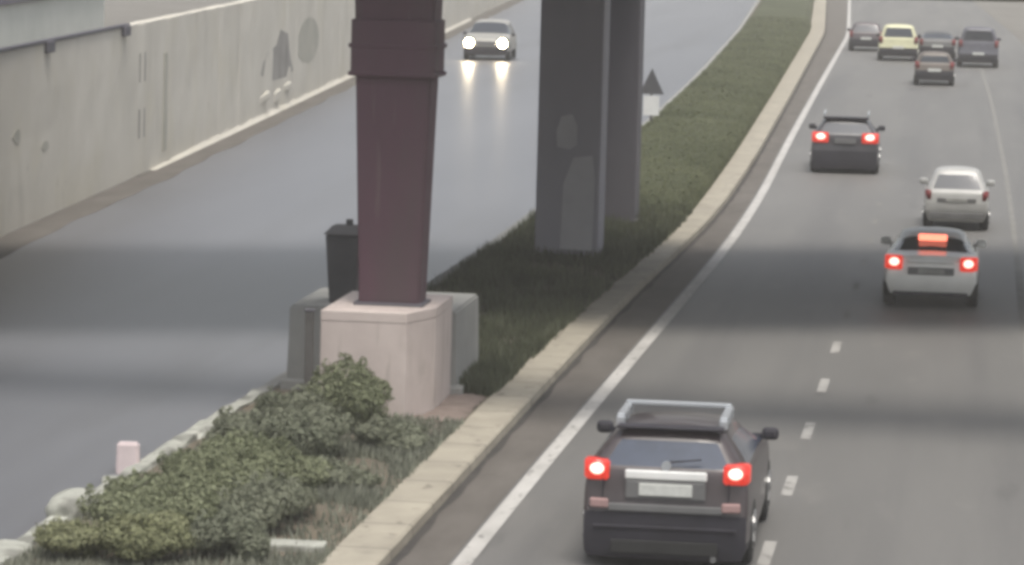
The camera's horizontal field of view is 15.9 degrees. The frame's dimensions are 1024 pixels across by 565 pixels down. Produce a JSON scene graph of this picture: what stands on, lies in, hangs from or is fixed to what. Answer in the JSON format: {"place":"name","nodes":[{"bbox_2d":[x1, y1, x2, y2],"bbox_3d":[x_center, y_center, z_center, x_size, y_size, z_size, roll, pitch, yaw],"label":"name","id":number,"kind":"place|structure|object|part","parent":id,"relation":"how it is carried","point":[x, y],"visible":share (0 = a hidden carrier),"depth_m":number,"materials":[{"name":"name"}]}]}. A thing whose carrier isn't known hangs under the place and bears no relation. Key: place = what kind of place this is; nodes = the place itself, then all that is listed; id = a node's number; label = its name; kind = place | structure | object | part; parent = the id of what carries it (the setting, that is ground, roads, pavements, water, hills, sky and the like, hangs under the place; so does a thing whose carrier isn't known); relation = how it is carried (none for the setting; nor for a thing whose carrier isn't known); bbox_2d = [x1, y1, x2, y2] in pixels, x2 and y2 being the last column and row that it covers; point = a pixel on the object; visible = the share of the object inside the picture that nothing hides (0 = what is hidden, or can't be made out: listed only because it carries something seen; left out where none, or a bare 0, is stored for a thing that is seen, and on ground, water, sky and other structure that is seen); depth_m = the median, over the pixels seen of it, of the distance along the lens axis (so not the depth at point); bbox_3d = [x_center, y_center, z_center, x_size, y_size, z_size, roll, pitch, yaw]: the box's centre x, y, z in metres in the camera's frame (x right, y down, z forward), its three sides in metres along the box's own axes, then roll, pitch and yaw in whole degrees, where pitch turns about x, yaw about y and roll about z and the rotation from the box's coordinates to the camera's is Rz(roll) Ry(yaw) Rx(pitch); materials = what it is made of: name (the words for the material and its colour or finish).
{"place":"outdoors","nodes":[
{"label":"outdoors","id":0,"kind":"place"},
{"bbox_2d":[0,0,104,46],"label":"roadside building","id":1,"kind":"structure","parent":0,"point":[23,21],"depth_m":100.65,"materials":[{"name":"concrete"}]},
{"bbox_2d":[104,0,239,26],"bbox_3d":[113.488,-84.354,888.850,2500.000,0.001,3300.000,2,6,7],"label":"ground","id":2,"kind":"structure","parent":0,"point":[116,12],"depth_m":207.94,"materials":[{"name":"beige concrete"}]},
{"bbox_2d":[0,0,509,236],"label":"boundary wall","id":3,"kind":"structure","parent":2,"relation":"on","point":[84,115],"depth_m":89.67,"materials":[{"name":"beige paint"}]},
{"bbox_2d":[319,0,826,564],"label":"kerb","id":4,"kind":"structure","parent":2,"relation":"on","point":[389,528],"depth_m":51.46,"materials":[{"name":"beige concrete"}]},
{"bbox_2d":[388,0,827,564],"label":"kerb silt","id":5,"kind":"object","parent":2,"relation":"on","point":[407,548],"visible":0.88,"depth_m":53.40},
{"bbox_2d":[947,0,1023,1],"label":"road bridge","id":6,"kind":"structure","parent":2,"relation":"on","point":[992,0],"depth_m":58.10,"materials":[{"name":"concrete"}]},
{"bbox_2d":[0,0,756,539],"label":"road","id":7,"kind":"structure","parent":0,"point":[152,318],"depth_m":69.00,"materials":[{"name":"grey asphalt"}]},
{"bbox_2d":[116,441,139,473],"bbox_3d":[-4.581,2.113,43.771,0.279,0.420,0.179,2,6,1],"label":"marker stone","id":8,"kind":"object","parent":7,"relation":"on","point":[128,454],"visible":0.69,"depth_m":43.69,"materials":[{"name":"stone"}]},
{"bbox_2d":[0,389,265,564],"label":"median kerb","id":9,"kind":"structure","parent":7,"relation":"on","point":[149,461],"depth_m":44.15,"materials":[{"name":"grey concrete"}]},
{"bbox_2d":[195,418,216,439],"bbox_3d":[-3.862,1.898,46.900,0.287,0.183,1.864,3,6,10],"label":"edging stone","id":10,"kind":"object","parent":7,"relation":"on","point":[207,424],"visible":0.33,"depth_m":46.60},
{"bbox_2d":[0,0,522,258],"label":"wall gutter","id":11,"kind":"object","parent":7,"relation":"on","point":[13,241],"depth_m":88.51,"materials":[{"name":"beige concrete"}]},
{"bbox_2d":[463,19,516,60],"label":"oncoming car","id":12,"kind":"object","parent":7,"relation":"on","point":[490,37],"visible":1,"depth_m":153.83,"materials":[{"name":"silver metal"}]},
{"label":"side window","id":13,"kind":"part","parent":12,"relation":"part of","materials":[{"name":"grey glass"}]},
{"bbox_2d":[257,0,759,391],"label":"plain kerb","id":14,"kind":"structure","parent":7,"relation":"on","point":[274,382],"depth_m":75.04,"materials":[{"name":"grey concrete"}]},
{"bbox_2d":[10,0,813,564],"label":"median earth","id":15,"kind":"structure","parent":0,"point":[282,524],"depth_m":40.63,"materials":[{"name":"soil"}]},
{"bbox_2d":[0,539,32,561],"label":"edging stone","id":16,"kind":"object","parent":15,"relation":"on","point":[11,548],"visible":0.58,"depth_m":37.88,"materials":[{"name":"grey stone"}]},
{"bbox_2d":[32,515,106,558],"bbox_3d":[-4.471,2.649,37.655,0.931,0.521,1.118,7,8,43],"label":"shrub","id":17,"kind":"object","parent":15,"relation":"on","point":[73,539],"visible":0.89,"depth_m":37.33,"materials":[{"name":"green plant"}]},
{"bbox_2d":[44,488,101,522],"bbox_3d":[-4.798,2.494,40.298,0.418,0.393,1.010,3,6,13],"label":"edging stone","id":18,"kind":"object","parent":15,"relation":"on","point":[62,503],"visible":0.49,"depth_m":39.87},
{"bbox_2d":[101,475,117,482],"bbox_3d":[-4.625,2.347,42.487,0.272,0.177,0.624,1,6,-4],"label":"edging stone","id":19,"kind":"object","parent":15,"relation":"on","point":[103,479],"visible":0.17,"depth_m":42.49,"materials":[{"name":"grey stone"}]},
{"bbox_2d":[75,475,219,524],"bbox_3d":[-3.753,2.422,38.710,1.261,0.785,1.540,7,8,41],"label":"shrub","id":20,"kind":"object","parent":15,"relation":"on","point":[151,501],"visible":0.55,"depth_m":38.48,"materials":[{"name":"green plant"}]},
{"bbox_2d":[99,506,197,564],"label":"shrub","id":21,"kind":"object","parent":15,"relation":"on","point":[152,536],"visible":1,"depth_m":37.07,"materials":[{"name":"green plant"}]},
{"bbox_2d":[153,439,187,456],"bbox_3d":[-4.195,2.092,44.918,0.258,0.216,1.259,2,6,7],"label":"edging stone","id":22,"kind":"object","parent":15,"relation":"on","point":[168,447],"visible":0.46,"depth_m":44.84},
{"bbox_2d":[102,445,277,502],"bbox_3d":[-3.591,2.276,39.983,1.449,0.816,1.977,6,7,33],"label":"shrub","id":23,"kind":"object","parent":15,"relation":"on","point":[196,472],"visible":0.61,"depth_m":40.07,"materials":[{"name":"green plant"}]},
{"bbox_2d":[162,446,243,472],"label":"shrub","id":24,"kind":"object","parent":15,"relation":"on","point":[211,450],"visible":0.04,"depth_m":41.53,"materials":[{"name":"green plant"}]},
{"bbox_2d":[185,501,271,561],"bbox_3d":[-2.990,2.609,37.756,1.101,0.656,0.868,-1,6,-19],"label":"shrub","id":25,"kind":"object","parent":15,"relation":"on","point":[229,531],"visible":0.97,"depth_m":37.61,"materials":[{"name":"green plant"}]},
{"bbox_2d":[3,409,465,564],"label":"median grass","id":26,"kind":"structure","parent":15,"relation":"on","point":[370,499],"depth_m":41.05,"materials":[{"name":"green plant"}]},
{"bbox_2d":[206,404,284,440],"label":"shrub","id":27,"kind":"object","parent":15,"relation":"on","point":[223,421],"visible":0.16,"depth_m":45.11,"materials":[{"name":"green plant"}]},
{"bbox_2d":[198,427,293,454],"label":"shrub","id":28,"kind":"object","parent":15,"relation":"on","point":[220,443],"visible":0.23,"depth_m":43.21,"materials":[{"name":"green plant"}]},
{"bbox_2d":[205,467,307,530],"bbox_3d":[-2.767,2.408,39.333,1.148,0.730,1.028,2,6,5],"label":"shrub","id":29,"kind":"object","parent":15,"relation":"on","point":[265,501],"visible":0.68,"depth_m":39.25,"materials":[{"name":"green plant"}]},
{"bbox_2d":[253,386,288,415],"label":"shrub","id":30,"kind":"object","parent":15,"relation":"on","point":[271,400],"visible":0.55,"depth_m":47.83,"materials":[{"name":"green plant"}]},
{"bbox_2d":[216,431,335,487],"bbox_3d":[-2.892,2.105,42.052,1.832,0.756,1.254,-2,7,-33],"label":"shrub","id":31,"kind":"object","parent":15,"relation":"on","point":[275,458],"visible":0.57,"depth_m":41.88,"materials":[{"name":"green plant"}]},
{"bbox_2d":[239,391,353,456],"bbox_3d":[-2.545,1.803,44.436,1.274,0.867,1.612,4,7,23],"label":"shrub","id":32,"kind":"object","parent":15,"relation":"on","point":[318,429],"visible":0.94,"depth_m":44.10,"materials":[{"name":"green plant"}]},
{"bbox_2d":[274,476,319,516],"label":"shrub","id":33,"kind":"object","parent":15,"relation":"on","point":[312,497],"visible":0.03,"depth_m":40.23,"materials":[{"name":"green plant"}]},
{"bbox_2d":[269,538,326,552],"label":"concrete slab","id":34,"kind":"structure","parent":15,"relation":"on","point":[288,544],"depth_m":38.28,"materials":[{"name":"grey concrete"}]},
{"bbox_2d":[304,308,314,390],"bbox_3d":[-2.660,1.055,48.028,0.130,1.425,0.110,2,6,7],"label":"steel post","id":35,"kind":"object","parent":15,"relation":"on","point":[309,345],"visible":0.79,"depth_m":47.96,"materials":[{"name":"grey metal"}]},
{"bbox_2d":[279,383,345,416],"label":"shrub","id":36,"kind":"object","parent":15,"relation":"on","point":[285,401],"visible":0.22,"depth_m":46.66,"materials":[{"name":"green plant"}]},
{"bbox_2d":[299,449,382,487],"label":"shrub","id":37,"kind":"object","parent":15,"relation":"on","point":[343,473],"visible":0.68,"depth_m":42.29,"materials":[{"name":"green plant"}]},
{"bbox_2d":[305,352,394,427],"bbox_3d":[-1.960,1.448,47.082,1.174,1.041,1.366,3,6,16],"label":"shrub","id":38,"kind":"object","parent":15,"relation":"on","point":[362,392],"visible":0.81,"depth_m":46.65,"materials":[{"name":"green plant"}]},
{"bbox_2d":[280,288,478,394],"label":"concrete block","id":39,"kind":"structure","parent":15,"relation":"on","point":[465,334],"depth_m":50.78,"materials":[{"name":"grey concrete"}]},
{"bbox_2d":[324,219,358,302],"bbox_3d":[-2.336,-0.306,51.190,0.524,1.160,0.484,2,6,7],"label":"litter bin","id":40,"kind":"object","parent":39,"relation":"on","point":[342,252],"visible":0.69,"depth_m":50.99,"materials":[{"name":"metal"}]},
{"bbox_2d":[320,291,452,417],"bbox_3d":[-1.677,1.011,49.276,1.406,1.500,2.430,2,6,7],"label":"column pedestal","id":41,"kind":"object","parent":15,"relation":"on","point":[406,351],"depth_m":48.13,"materials":[{"name":"concrete"}]},
{"bbox_2d":[348,0,446,307],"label":"bridge column","id":42,"kind":"structure","parent":41,"relation":"on","point":[398,47],"depth_m":48.53,"materials":[{"name":"red metal"}]},
{"bbox_2d":[352,413,430,450],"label":"shrub","id":43,"kind":"object","parent":15,"relation":"on","point":[375,430],"visible":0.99,"depth_m":45.36,"materials":[{"name":"green plant"}]},
{"bbox_2d":[413,393,485,435],"bbox_3d":[-0.934,1.691,49.139,0.835,0.071,5.200,2,6,7],"label":"brick rubble","id":44,"kind":"object","parent":15,"relation":"on","point":[453,406],"visible":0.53,"depth_m":49.22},
{"bbox_2d":[426,200,693,396],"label":"shaded grass","id":45,"kind":"structure","parent":15,"relation":"on","point":[534,322],"depth_m":64.16,"materials":[{"name":"green plant"}]},
{"bbox_2d":[535,0,610,257],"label":"bridge column","id":46,"kind":"structure","parent":15,"relation":"on","point":[572,118],"depth_m":69.40,"materials":[{"name":"grey concrete"}]},
{"bbox_2d":[604,0,644,221],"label":"bridge column","id":47,"kind":"structure","parent":15,"relation":"on","point":[624,105],"depth_m":77.39,"materials":[{"name":"concrete"}]},
{"bbox_2d":[643,69,662,120],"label":"warning sign","id":48,"kind":"object","parent":15,"relation":"on","point":[651,86],"visible":0.88,"depth_m":107.33,"materials":[{"name":"white metal"}]},
{"bbox_2d":[639,0,813,217],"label":"grass median","id":49,"kind":"object","parent":15,"relation":"on","point":[694,133],"visible":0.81,"depth_m":113.28,"materials":[{"name":"green plant"}]},
{"bbox_2d":[448,0,1023,564],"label":"road","id":50,"kind":"structure","parent":0,"point":[910,452],"depth_m":56.61,"materials":[{"name":"grey asphalt"}]},
{"bbox_2d":[396,0,847,564],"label":"gutter strip","id":51,"kind":"object","parent":50,"relation":"on","point":[472,506],"visible":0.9,"depth_m":54.67,"materials":[{"name":"grey concrete"}]},
{"bbox_2d":[451,0,850,564],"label":"edge line","id":52,"kind":"object","parent":50,"relation":"on","point":[480,540],"visible":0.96,"depth_m":53.55,"materials":[{"name":"paint"}]},
{"bbox_2d":[583,399,778,562],"bbox_3d":[1.872,2.004,40.392,2.040,1.585,4.427,2,6,7],"label":"roof rack suv","id":53,"kind":"object","parent":50,"relation":"on","point":[679,485],"visible":1,"depth_m":38.35,"materials":[{"name":"grey paint"}]},
{"bbox_3d":[1.098,1.645,40.055,0.204,0.314,2.505,2,6,7],"label":"side window","id":54,"kind":"part","parent":53,"relation":"part of","materials":[{"name":"black glass"}]},
{"bbox_3d":[1.638,1.800,38.440,1.298,0.243,0.254,2,6,7],"label":"rear window","id":55,"kind":"part","parent":53,"relation":"part of","materials":[{"name":"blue glass"}]},
{"bbox_3d":[2.566,1.702,39.873,0.204,0.314,2.505,2,6,7],"label":"side window","id":56,"kind":"part","parent":53,"relation":"part of","materials":[{"name":"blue glass"}]},
{"bbox_2d":[757,341,841,564],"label":"lane dashes","id":57,"kind":"object","parent":50,"relation":"on","point":[767,552],"visible":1,"depth_m":44.34,"materials":[{"name":"paint"}]},
{"bbox_2d":[809,109,884,172],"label":"roof rack suv","id":58,"kind":"object","parent":50,"relation":"on","point":[845,142],"visible":1,"depth_m":94.76,"materials":[{"name":"grey paint"}]},
{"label":"rear window","id":59,"kind":"part","parent":58,"relation":"part of","materials":[{"name":"grey glass"}]},
{"bbox_2d":[847,22,881,50],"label":"hatchback car","id":60,"kind":"object","parent":50,"relation":"on","point":[862,34],"visible":0.73,"depth_m":173.08,"materials":[{"name":"paint"}]},
{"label":"rear window","id":61,"kind":"part","parent":60,"relation":"part of","materials":[{"name":"grey glass"}]},
{"bbox_2d":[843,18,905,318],"bbox_3d":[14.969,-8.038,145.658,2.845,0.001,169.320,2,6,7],"label":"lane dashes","id":62,"kind":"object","parent":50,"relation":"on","point":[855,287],"visible":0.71,"depth_m":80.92,"materials":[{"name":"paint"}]},
{"bbox_2d":[876,24,921,59],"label":"car","id":63,"kind":"object","parent":50,"relation":"on","point":[899,40],"visible":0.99,"depth_m":163.17,"materials":[{"name":"yellow paint"}]},
{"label":"rear window","id":64,"kind":"part","parent":63,"relation":"part of","materials":[{"name":"grey glass"}]},
{"bbox_2d":[881,227,986,306],"bbox_3d":[7.536,-0.374,65.724,1.900,1.261,4.220,2,6,7],"label":"white saloon","id":65,"kind":"object","parent":50,"relation":"on","point":[934,261],"visible":1,"depth_m":63.79,"materials":[{"name":"paint"}]},
{"bbox_2d":[889,234,899,248],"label":"side window","id":66,"kind":"structure","parent":65,"relation":"in","point":[896,241],"depth_m":65.17,"materials":[{"name":"grey glass"}]},
{"bbox_2d":[894,236,969,252],"bbox_3d":[7.412,-0.678,64.630,1.337,0.226,0.630,2,6,7],"label":"rear window","id":67,"kind":"structure","parent":65,"relation":"in","point":[909,243],"depth_m":64.58,"materials":[{"name":"black glass"}]},
{"bbox_2d":[967,236,975,252],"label":"side window","id":68,"kind":"structure","parent":65,"relation":"in","point":[969,243],"depth_m":65.04,"materials":[{"name":"grey glass"}]},
{"bbox_2d":[911,51,957,85],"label":"hatchback car","id":69,"kind":"object","parent":50,"relation":"on","point":[934,65],"visible":1,"depth_m":141.83,"materials":[{"name":"grey paint"}]},
{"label":"rear window","id":70,"kind":"part","parent":69,"relation":"part of","materials":[{"name":"grey glass"}]},
{"bbox_2d":[918,30,955,59],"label":"saloon car","id":71,"kind":"object","parent":50,"relation":"on","point":[938,40],"visible":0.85,"depth_m":165.74,"materials":[{"name":"grey paint"}]},
{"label":"rear window","id":72,"kind":"part","parent":71,"relation":"part of","materials":[{"name":"grey glass"}]},
{"bbox_2d":[919,166,994,229],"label":"hatchback","id":73,"kind":"object","parent":50,"relation":"on","point":[956,194],"visible":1,"depth_m":79.12,"materials":[{"name":"silver metal"}]},
{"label":"rear window","id":74,"kind":"part","parent":73,"relation":"part of","materials":[{"name":"grey glass"}]},
{"bbox_2d":[955,26,1000,67],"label":"car","id":75,"kind":"object","parent":50,"relation":"on","point":[977,44],"visible":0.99,"depth_m":158.56,"materials":[{"name":"paint"}]},
{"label":"rear window","id":76,"kind":"part","parent":75,"relation":"part of","materials":[{"name":"black glass"}]},
{"bbox_2d":[937,0,1023,363],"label":"side line","id":77,"kind":"object","parent":50,"relation":"on","point":[1019,284],"visible":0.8,"depth_m":81.98,"materials":[{"name":"paint"}]},
{"bbox_2d":[974,1,1023,44],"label":"verge","id":78,"kind":"structure","parent":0,"point":[1008,16],"depth_m":239.32,"materials":[{"name":"beige concrete"}]}
]}

